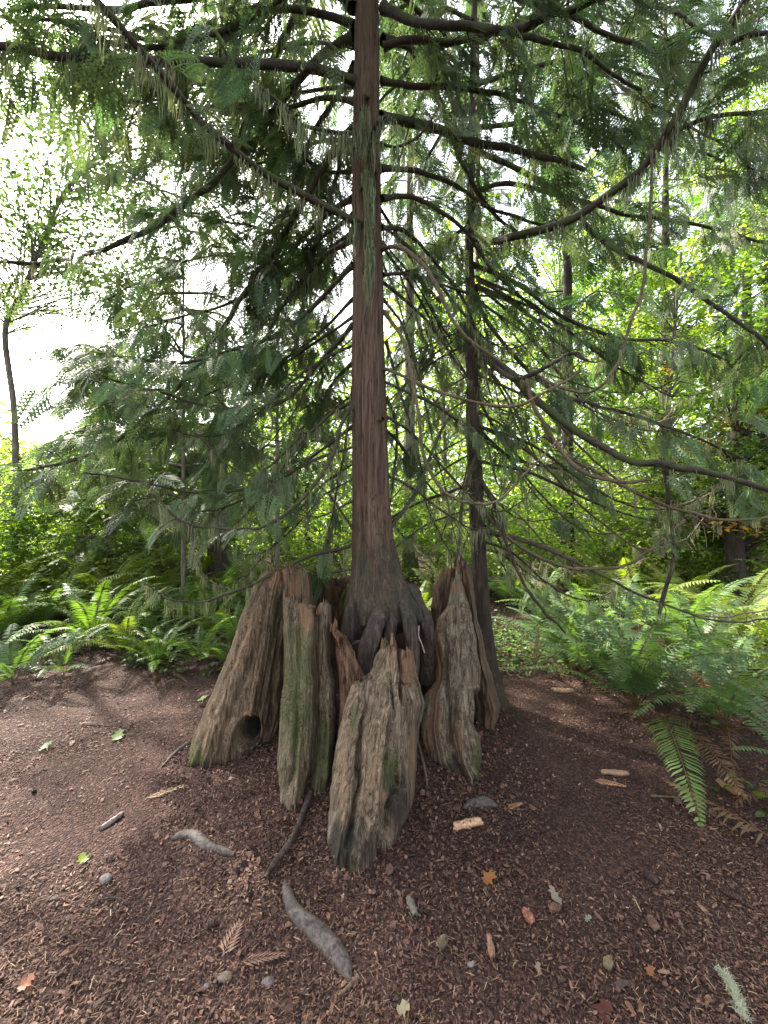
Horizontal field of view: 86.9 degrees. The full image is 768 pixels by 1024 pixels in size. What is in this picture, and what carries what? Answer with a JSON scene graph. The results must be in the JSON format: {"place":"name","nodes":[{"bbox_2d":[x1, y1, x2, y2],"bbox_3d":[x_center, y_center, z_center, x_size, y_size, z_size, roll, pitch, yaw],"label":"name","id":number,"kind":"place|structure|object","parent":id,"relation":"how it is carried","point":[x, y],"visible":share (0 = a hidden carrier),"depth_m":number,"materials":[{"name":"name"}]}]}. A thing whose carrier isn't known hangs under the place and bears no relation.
{"place":"outdoors","nodes":[
{"label":"outdoors","id":0,"kind":"place"},
{"bbox_2d":[0,516,767,1023],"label":"ground","id":1,"kind":"structure","parent":0,"point":[76,830],"depth_m":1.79,"materials":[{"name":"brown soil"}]},
{"bbox_2d":[0,550,62,627],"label":"fern","id":2,"kind":"object","parent":1,"relation":"on","point":[5,578],"visible":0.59,"depth_m":5.16,"materials":[{"name":"green plant"}]},
{"bbox_2d":[0,447,65,609],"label":"leafy shrub","id":3,"kind":"object","parent":1,"relation":"on","point":[8,551],"visible":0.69,"depth_m":5.67,"materials":[{"name":"green plant"}]},
{"bbox_2d":[0,479,69,593],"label":"leafy shrub","id":4,"kind":"object","parent":1,"relation":"on","point":[6,523],"visible":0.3,"depth_m":5.92,"materials":[{"name":"green plant"}]},
{"bbox_2d":[0,556,82,652],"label":"fern","id":5,"kind":"object","parent":1,"relation":"on","point":[12,612],"visible":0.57,"depth_m":4.60,"materials":[{"name":"green plant"}]},
{"bbox_2d":[0,623,84,683],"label":"fern","id":6,"kind":"object","parent":1,"relation":"on","point":[7,660],"visible":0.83,"depth_m":3.61,"materials":[{"name":"green plant"}]},
{"bbox_2d":[2,552,90,610],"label":"fern","id":7,"kind":"object","parent":1,"relation":"on","point":[26,560],"visible":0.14,"depth_m":6.10,"materials":[{"name":"green plant"}]},
{"bbox_2d":[0,578,97,634],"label":"fern","id":8,"kind":"object","parent":1,"relation":"on","point":[31,617],"visible":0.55,"depth_m":4.85,"materials":[{"name":"green plant"}]},
{"bbox_2d":[0,486,113,590],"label":"leafy shrub","id":9,"kind":"object","parent":1,"relation":"on","point":[32,507],"visible":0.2,"depth_m":6.44,"materials":[{"name":"green plant"}]},
{"bbox_2d":[9,624,108,680],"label":"fern","id":10,"kind":"object","parent":1,"relation":"on","point":[63,660],"visible":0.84,"depth_m":3.71,"materials":[{"name":"green plant"}]},
{"bbox_2d":[0,429,121,548],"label":"maple tree","id":11,"kind":"object","parent":1,"relation":"on","point":[8,450],"visible":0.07,"depth_m":8.65,"materials":[{"name":"green plant"}]},
{"bbox_2d":[3,482,137,584],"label":"leafy shrub","id":12,"kind":"object","parent":1,"relation":"on","point":[65,530],"visible":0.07,"depth_m":7.55,"materials":[{"name":"green plant"}]},
{"bbox_2d":[0,552,142,627],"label":"fern","id":13,"kind":"object","parent":1,"relation":"on","point":[90,557],"visible":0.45,"depth_m":5.38,"materials":[{"name":"green plant"}]},
{"bbox_2d":[26,551,123,598],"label":"fern","id":14,"kind":"object","parent":1,"relation":"on","point":[103,564],"visible":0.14,"depth_m":6.50,"materials":[{"name":"green plant"}]},
{"bbox_2d":[6,576,164,675],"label":"fern","id":15,"kind":"object","parent":1,"relation":"on","point":[79,619],"visible":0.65,"depth_m":4.46,"materials":[{"name":"green plant"}]},
{"bbox_2d":[26,464,148,578],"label":"leafy shrub","id":16,"kind":"object","parent":1,"relation":"on","point":[71,529],"visible":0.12,"depth_m":6.99,"materials":[{"name":"green plant"}]},
{"bbox_2d":[13,549,180,612],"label":"fern","id":17,"kind":"object","parent":1,"relation":"on","point":[99,576],"visible":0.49,"depth_m":5.70,"materials":[{"name":"green plant"}]},
{"bbox_2d":[5,343,199,595],"bbox_3d":[-4.670,-0.579,7.140,3.125,4.717,2.979,0,0,0],"label":"conifer tree","id":18,"kind":"object","parent":1,"relation":"on","point":[58,352],"visible":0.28,"depth_m":6.70,"materials":[{"name":"green plant"}]},
{"bbox_2d":[42,341,172,578],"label":"conifer tree","id":19,"kind":"object","parent":1,"relation":"on","point":[124,350],"visible":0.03,"depth_m":8.66,"materials":[{"name":"green plant"}]},
{"bbox_2d":[50,573,166,631],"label":"fern","id":20,"kind":"object","parent":1,"relation":"on","point":[132,589],"visible":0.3,"depth_m":5.40,"materials":[{"name":"green plant"}]},
{"bbox_2d":[0,0,228,606],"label":"maple tree","id":21,"kind":"object","parent":1,"relation":"on","point":[49,228],"visible":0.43,"depth_m":5.91,"materials":[{"name":"green plant"}]},
{"bbox_2d":[45,587,185,665],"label":"fern","id":22,"kind":"object","parent":1,"relation":"on","point":[121,630],"visible":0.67,"depth_m":4.14,"materials":[{"name":"green plant"}]},
{"bbox_2d":[72,555,186,601],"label":"fern","id":23,"kind":"object","parent":1,"relation":"on","point":[138,578],"visible":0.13,"depth_m":6.80,"materials":[{"name":"green plant"}]},
{"bbox_2d":[69,569,191,652],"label":"fern","id":24,"kind":"object","parent":1,"relation":"on","point":[148,613],"visible":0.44,"depth_m":4.87,"materials":[{"name":"green plant"}]},
{"bbox_2d":[71,464,205,593],"bbox_3d":[-3.965,0.364,7.204,2.352,2.358,2.282,0,0,-27],"label":"leafy shrub","id":25,"kind":"object","parent":1,"relation":"on","point":[162,548],"visible":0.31,"depth_m":6.81,"materials":[{"name":"green plant"}]},
{"bbox_2d":[99,617,211,685],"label":"fern","id":26,"kind":"object","parent":1,"relation":"on","point":[152,643],"visible":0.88,"depth_m":3.88,"materials":[{"name":"green plant"}]},
{"bbox_2d":[116,608,201,662],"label":"fern","id":27,"kind":"object","parent":1,"relation":"on","point":[172,626],"visible":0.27,"depth_m":4.49,"materials":[{"name":"green plant"}]},
{"bbox_2d":[124,557,213,611],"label":"fern","id":28,"kind":"object","parent":1,"relation":"on","point":[166,578],"visible":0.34,"depth_m":6.27,"materials":[{"name":"green plant"}]},
{"bbox_2d":[105,574,245,631],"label":"fern","id":29,"kind":"object","parent":1,"relation":"on","point":[186,596],"visible":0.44,"depth_m":5.16,"materials":[{"name":"green plant"}]},
{"bbox_2d":[68,134,286,611],"bbox_3d":[-2.874,-1.662,5.528,3.132,6.402,2.594,0,0,0],"label":"conifer tree","id":30,"kind":"object","parent":1,"relation":"on","point":[173,297],"visible":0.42,"depth_m":5.57,"materials":[{"name":"green plant"}]},
{"bbox_2d":[146,560,224,599],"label":"fern","id":31,"kind":"object","parent":1,"relation":"on","point":[202,568],"visible":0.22,"depth_m":6.51,"materials":[{"name":"green plant"}]},
{"bbox_2d":[137,616,235,662],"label":"fern","id":32,"kind":"object","parent":1,"relation":"on","point":[192,653],"visible":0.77,"depth_m":3.97,"materials":[{"name":"green plant"}]},
{"bbox_2d":[139,505,256,578],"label":"leafy shrub","id":33,"kind":"object","parent":1,"relation":"on","point":[179,561],"visible":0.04,"depth_m":7.70,"materials":[{"name":"green plant"}]},
{"bbox_2d":[160,582,243,650],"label":"fern","id":34,"kind":"object","parent":1,"relation":"on","point":[205,625],"visible":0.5,"depth_m":4.76,"materials":[{"name":"green plant"}]},
{"bbox_2d":[171,829,234,855],"bbox_3d":[-0.818,1.509,1.852,0.341,0.046,0.069,0,0,18],"label":"exposed root","id":35,"kind":"object","parent":1,"relation":"on","point":[199,839],"visible":0.96,"depth_m":1.84,"materials":[{"name":"grey wood"}]},
{"bbox_2d":[162,562,256,620],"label":"fern","id":36,"kind":"object","parent":1,"relation":"on","point":[229,575],"visible":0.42,"depth_m":5.87,"materials":[{"name":"green plant"}]},
{"bbox_2d":[187,633,232,673],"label":"fern","id":37,"kind":"object","parent":1,"relation":"on","point":[220,655],"visible":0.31,"depth_m":3.85,"materials":[{"name":"green plant"}]},
{"bbox_2d":[195,602,241,664],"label":"fern","id":38,"kind":"object","parent":1,"relation":"on","point":[233,626],"visible":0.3,"depth_m":4.24,"materials":[{"name":"green plant"}]},
{"bbox_2d":[143,326,298,597],"bbox_3d":[-2.890,-0.805,7.144,2.703,4.726,2.458,0,0,0],"label":"conifer tree","id":39,"kind":"object","parent":1,"relation":"on","point":[218,566],"visible":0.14,"depth_m":6.98,"materials":[{"name":"green plant"}]},
{"bbox_2d":[163,452,282,564],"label":"leafy shrub","id":40,"kind":"object","parent":1,"relation":"on","point":[267,539],"visible":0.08,"depth_m":8.26,"materials":[{"name":"green plant"}]},
{"bbox_2d":[189,551,260,602],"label":"fern","id":41,"kind":"object","parent":1,"relation":"on","point":[238,574],"visible":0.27,"depth_m":6.65,"materials":[{"name":"green plant"}]},
{"bbox_2d":[220,919,243,955],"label":"dry sprig","id":42,"kind":"object","parent":1,"relation":"on","point":[227,939],"visible":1,"depth_m":1.46,"materials":[{"name":"brown plant"}]},
{"bbox_2d":[192,482,325,577],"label":"leafy shrub","id":43,"kind":"object","parent":1,"relation":"on","point":[282,548],"visible":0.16,"depth_m":8.00,"materials":[{"name":"green plant"}]},
{"bbox_2d":[239,951,286,966],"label":"dry sprig","id":44,"kind":"object","parent":1,"relation":"on","point":[257,960],"visible":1,"depth_m":1.39,"materials":[{"name":"brown plant"}]},
{"bbox_2d":[194,110,351,569],"bbox_3d":[-1.302,-1.989,5.398,2.043,7.059,2.102,0,0,7],"label":"conifer tree","id":45,"kind":"object","parent":1,"relation":"on","point":[266,460],"visible":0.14,"depth_m":5.39,"materials":[{"name":"green plant"}]},
{"bbox_2d":[264,790,312,878],"bbox_3d":[-0.420,1.464,1.870,0.048,0.080,0.439,0,0,14],"label":"stick","id":46,"kind":"object","parent":1,"relation":"on","point":[292,837],"visible":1,"depth_m":1.85,"materials":[{"name":"wood"}]},
{"bbox_2d":[247,265,351,551],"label":"conifer tree","id":47,"kind":"object","parent":1,"relation":"on","point":[307,484],"visible":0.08,"depth_m":10.43,"materials":[{"name":"green plant"}]},
{"bbox_2d":[268,501,351,577],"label":"leafy shrub","id":48,"kind":"object","parent":1,"relation":"on","point":[317,548],"visible":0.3,"depth_m":7.28,"materials":[{"name":"green plant"}]},
{"bbox_2d":[282,878,352,981],"bbox_3d":[-0.264,1.544,1.499,0.464,0.076,0.081,0,0,42],"label":"exposed root","id":49,"kind":"object","parent":1,"relation":"on","point":[327,941],"visible":0.91,"depth_m":1.46,"materials":[{"name":"grey wood"}]},
{"bbox_2d":[244,345,430,573],"bbox_3d":[-1.145,-1.046,8.961,4.484,5.213,4.398,0,0,0],"label":"maple tree","id":50,"kind":"object","parent":1,"relation":"on","point":[328,450],"visible":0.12,"depth_m":8.63,"materials":[{"name":"green plant"}]},
{"bbox_2d":[187,553,499,874],"bbox_3d":[-0.174,1.000,2.711,1.719,1.430,1.675,0,0,35],"label":"tree stump","id":51,"kind":"object","parent":1,"relation":"on","point":[291,667],"visible":0.94,"depth_m":2.32,"materials":[{"name":"brown wood"}]},
{"bbox_2d":[0,0,751,686],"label":"conifer tree","id":52,"kind":"object","parent":51,"relation":"on","point":[260,118],"visible":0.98,"depth_m":2.63,"materials":[{"name":"green plant"}]},
{"bbox_2d":[0,12,767,562],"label":"distant forest","id":53,"kind":"object","parent":1,"relation":"on","point":[694,198],"visible":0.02,"depth_m":16.34,"materials":[{"name":"green plant"}]},
{"bbox_2d":[0,573,767,816],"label":"ground cover","id":54,"kind":"object","parent":1,"relation":"on","point":[134,657],"visible":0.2,"depth_m":4.14,"materials":[{"name":"green plant"}]},
{"bbox_2d":[329,0,498,577],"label":"conifer tree","id":55,"kind":"object","parent":1,"relation":"on","point":[456,208],"visible":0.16,"depth_m":9.41,"materials":[{"name":"green plant"}]},
{"bbox_2d":[391,490,486,583],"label":"leafy shrub","id":56,"kind":"object","parent":1,"relation":"on","point":[419,523],"visible":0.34,"depth_m":8.44,"materials":[{"name":"green plant"}]},
{"bbox_2d":[391,438,518,583],"bbox_3d":[1.422,0.108,7.561,2.312,2.878,2.294,0,0,19],"label":"leafy shrub","id":57,"kind":"object","parent":1,"relation":"on","point":[458,474],"visible":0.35,"depth_m":7.39,"materials":[{"name":"green plant"}]},
{"bbox_2d":[384,254,548,562],"bbox_3d":[1.823,-2.626,11.574,5.781,8.312,5.270,0,0,0],"label":"maple tree","id":58,"kind":"object","parent":1,"relation":"on","point":[444,444],"visible":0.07,"depth_m":11.40,"materials":[{"name":"green plant"}]},
{"bbox_2d":[453,817,483,831],"bbox_3d":[0.396,1.482,1.934,0.158,0.033,0.052,0,0,-17],"label":"wood chip","id":59,"kind":"object","parent":1,"relation":"on","point":[467,823],"visible":0.99,"depth_m":1.92,"materials":[{"name":"beige wood"}]},
{"bbox_2d":[388,0,554,550],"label":"conifer tree","id":60,"kind":"object","parent":1,"relation":"on","point":[486,18],"visible":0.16,"depth_m":12.95,"materials":[{"name":"green plant"}]},
{"bbox_2d":[462,795,497,809],"bbox_3d":[0.482,1.486,2.070,0.188,0.053,0.065,0,0,-10],"label":"rock","id":61,"kind":"object","parent":1,"relation":"on","point":[481,801],"visible":0.9,"depth_m":2.06,"materials":[{"name":"grey stone"}]},
{"bbox_2d":[220,0,767,710],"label":"conifer tree","id":62,"kind":"object","parent":1,"relation":"on","point":[678,134],"visible":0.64,"depth_m":3.02,"materials":[{"name":"green plant"}]},
{"bbox_2d":[456,498,571,577],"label":"leafy shrub","id":63,"kind":"object","parent":1,"relation":"on","point":[522,510],"visible":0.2,"depth_m":8.13,"materials":[{"name":"green plant"}]},
{"bbox_2d":[466,440,580,587],"bbox_3d":[2.569,0.131,7.100,1.757,2.832,2.584,0,0,43],"label":"leafy shrub","id":64,"kind":"object","parent":1,"relation":"on","point":[533,507],"visible":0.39,"depth_m":6.89,"materials":[{"name":"green plant"}]},
{"bbox_2d":[487,559,572,606],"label":"fern","id":65,"kind":"object","parent":1,"relation":"on","point":[503,592],"visible":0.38,"depth_m":6.49,"materials":[{"name":"green plant"}]},
{"bbox_2d":[493,564,613,626],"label":"fern","id":66,"kind":"object","parent":1,"relation":"on","point":[546,591],"visible":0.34,"depth_m":5.24,"materials":[{"name":"green plant"}]},
{"bbox_2d":[518,549,603,591],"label":"fern","id":67,"kind":"object","parent":1,"relation":"on","point":[568,577],"visible":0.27,"depth_m":7.45,"materials":[{"name":"green plant"}]},
{"bbox_2d":[507,587,634,672],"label":"fern","id":68,"kind":"object","parent":1,"relation":"on","point":[567,623],"visible":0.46,"depth_m":3.96,"materials":[{"name":"green plant"}]},
{"bbox_2d":[496,481,647,587],"bbox_3d":[3.302,0.431,7.884,2.393,2.251,2.661,0,0,-29],"label":"leafy shrub","id":69,"kind":"object","parent":1,"relation":"on","point":[585,540],"visible":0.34,"depth_m":7.62,"materials":[{"name":"green plant"}]},
{"bbox_2d":[450,179,695,568],"bbox_3d":[4.447,-2.603,9.973,5.548,8.375,5.137,0,0,0],"label":"maple tree","id":70,"kind":"object","parent":1,"relation":"on","point":[597,286],"visible":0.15,"depth_m":9.54,"materials":[{"name":"green plant"}]},
{"bbox_2d":[474,0,678,584],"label":"conifer tree","id":71,"kind":"object","parent":1,"relation":"on","point":[568,300],"visible":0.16,"depth_m":8.29,"materials":[{"name":"green plant"}]},
{"bbox_2d":[491,585,682,673],"bbox_3d":[1.785,1.149,3.660,1.401,0.813,1.593,0,0,0],"label":"fern","id":72,"kind":"object","parent":1,"relation":"on","point":[584,642],"visible":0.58,"depth_m":3.68,"materials":[{"name":"green plant"}]},
{"bbox_2d":[494,565,699,634],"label":"fern","id":73,"kind":"object","parent":1,"relation":"on","point":[610,612],"visible":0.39,"depth_m":4.52,"materials":[{"name":"green plant"}]},
{"bbox_2d":[556,537,658,613],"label":"fern","id":74,"kind":"object","parent":1,"relation":"on","point":[590,578],"visible":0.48,"depth_m":6.24,"materials":[{"name":"green plant"}]},
{"bbox_2d":[593,999,624,1023],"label":"maple leaf","id":75,"kind":"object","parent":1,"relation":"on","point":[601,1005],"visible":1,"depth_m":1.24,"materials":[{"name":"brown plant"}]},
{"bbox_2d":[532,426,694,581],"bbox_3d":[4.293,-0.071,7.784,2.628,3.232,2.934,0,0,42],"label":"leafy shrub","id":76,"kind":"object","parent":1,"relation":"on","point":[596,456],"visible":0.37,"depth_m":7.40,"materials":[{"name":"green plant"}]},
{"bbox_2d":[502,83,759,557],"bbox_3d":[7.525,-5.248,12.894,7.237,13.682,6.910,0,0,0],"label":"maple tree","id":77,"kind":"object","parent":1,"relation":"on","point":[602,190],"visible":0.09,"depth_m":12.53,"materials":[{"name":"green plant"}]},
{"bbox_2d":[576,488,688,581],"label":"leafy shrub","id":78,"kind":"object","parent":1,"relation":"on","point":[613,543],"visible":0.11,"depth_m":8.58,"materials":[{"name":"green plant"}]},
{"bbox_2d":[530,557,747,631],"bbox_3d":[3.039,0.996,4.907,2.124,1.014,1.699,0,0,-25],"label":"fern","id":79,"kind":"object","parent":1,"relation":"on","point":[623,559],"visible":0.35,"depth_m":4.79,"materials":[{"name":"green plant"}]},
{"bbox_2d":[513,574,767,748],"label":"fern","id":80,"kind":"object","parent":1,"relation":"on","point":[638,677],"visible":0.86,"depth_m":3.06,"materials":[{"name":"green plant"}]},
{"bbox_2d":[597,544,716,593],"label":"fern","id":81,"kind":"object","parent":1,"relation":"on","point":[642,566],"visible":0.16,"depth_m":7.26,"materials":[{"name":"green plant"}]},
{"bbox_2d":[557,244,767,576],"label":"maple tree","id":82,"kind":"object","parent":1,"relation":"on","point":[700,315],"visible":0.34,"depth_m":7.82,"materials":[{"name":"green plant"}]},
{"bbox_2d":[570,589,767,716],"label":"fern","id":83,"kind":"object","parent":1,"relation":"on","point":[690,631],"visible":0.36,"depth_m":3.45,"materials":[{"name":"green plant"}]},
{"bbox_2d":[572,0,767,564],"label":"conifer tree","id":84,"kind":"object","parent":1,"relation":"on","point":[690,5],"visible":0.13,"depth_m":10.96,"materials":[{"name":"green plant"}]},
{"bbox_2d":[643,716,705,826],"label":"fern frond","id":85,"kind":"object","parent":1,"relation":"on","point":[688,794],"visible":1,"depth_m":2.11,"materials":[{"name":"green plant"}]},
{"bbox_2d":[593,457,758,593],"bbox_3d":[4.838,0.279,6.955,2.446,2.491,2.049,0,0,0],"label":"leafy shrub","id":86,"kind":"object","parent":1,"relation":"on","point":[631,521],"visible":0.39,"depth_m":6.78,"materials":[{"name":"green plant"}]},
{"bbox_2d":[600,612,767,768],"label":"fern","id":87,"kind":"object","parent":1,"relation":"on","point":[729,690],"visible":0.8,"depth_m":2.81,"materials":[{"name":"green plant"}]},
{"bbox_2d":[603,576,767,663],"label":"fern","id":88,"kind":"object","parent":1,"relation":"on","point":[669,640],"visible":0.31,"depth_m":3.97,"materials":[{"name":"green plant"}]},
{"bbox_2d":[607,61,767,569],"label":"maple tree","id":89,"kind":"object","parent":1,"relation":"on","point":[762,97],"visible":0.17,"depth_m":9.43,"materials":[{"name":"green plant"}]},
{"bbox_2d":[611,497,763,591],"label":"leafy shrub","id":90,"kind":"object","parent":1,"relation":"on","point":[685,573],"visible":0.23,"depth_m":7.04,"materials":[{"name":"green plant"}]},
{"bbox_2d":[616,563,761,605],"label":"fern","id":91,"kind":"object","parent":1,"relation":"on","point":[700,577],"visible":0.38,"depth_m":5.69,"materials":[{"name":"green plant"}]},
{"bbox_2d":[633,324,767,607],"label":"maple tree","id":92,"kind":"object","parent":1,"relation":"on","point":[732,536],"visible":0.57,"depth_m":6.08,"materials":[{"name":"green plant"}]},
{"bbox_2d":[638,586,767,669],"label":"fern","id":93,"kind":"object","parent":1,"relation":"on","point":[746,630],"visible":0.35,"depth_m":3.93,"materials":[{"name":"green plant"}]},
{"bbox_2d":[641,569,767,635],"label":"fern","id":94,"kind":"object","parent":1,"relation":"on","point":[758,599],"visible":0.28,"depth_m":4.86,"materials":[{"name":"green plant"}]},
{"bbox_2d":[643,413,767,586],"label":"leafy shrub","id":95,"kind":"object","parent":1,"relation":"on","point":[700,432],"visible":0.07,"depth_m":7.71,"materials":[{"name":"green plant"}]},
{"bbox_2d":[657,0,767,556],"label":"conifer tree","id":96,"kind":"object","parent":1,"relation":"on","point":[744,314],"visible":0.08,"depth_m":14.33,"materials":[{"name":"green plant"}]},
{"bbox_2d":[660,603,767,686],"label":"fern","id":97,"kind":"object","parent":1,"relation":"on","point":[758,623],"visible":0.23,"depth_m":3.44,"materials":[{"name":"green plant"}]},
{"bbox_2d":[661,777,767,844],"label":"fern frond","id":98,"kind":"object","parent":1,"relation":"on","point":[740,823],"visible":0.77,"depth_m":1.92,"materials":[{"name":"brown plant"}]},
{"bbox_2d":[682,725,748,799],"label":"fern frond","id":99,"kind":"object","parent":1,"relation":"on","point":[723,773],"visible":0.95,"depth_m":2.13,"materials":[{"name":"brown plant"}]},
{"bbox_2d":[669,39,767,423],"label":"tree","id":100,"kind":"object","parent":1,"relation":"on","point":[761,280],"visible":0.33,"depth_m":8.10,"materials":[{"name":"green plant"}]},
{"bbox_2d":[676,552,767,590],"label":"fern","id":101,"kind":"object","parent":1,"relation":"on","point":[721,556],"visible":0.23,"depth_m":6.92,"materials":[{"name":"green plant"}]},
{"bbox_2d":[691,469,767,593],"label":"leafy shrub","id":102,"kind":"object","parent":1,"relation":"on","point":[757,554],"visible":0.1,"depth_m":6.60,"materials":[{"name":"green plant"}]},
{"bbox_2d":[698,676,767,806],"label":"fern","id":103,"kind":"object","parent":1,"relation":"on","point":[764,717],"visible":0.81,"depth_m":2.27,"materials":[{"name":"green plant"}]},
{"bbox_2d":[713,964,754,1023],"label":"lichen strand","id":104,"kind":"object","parent":1,"relation":"on","point":[730,982],"visible":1,"depth_m":1.26},
{"bbox_2d":[0,0,767,515],"label":"sky","id":105,"kind":"structure","parent":0,"point":[36,373],"materials":[{"name":"white"}]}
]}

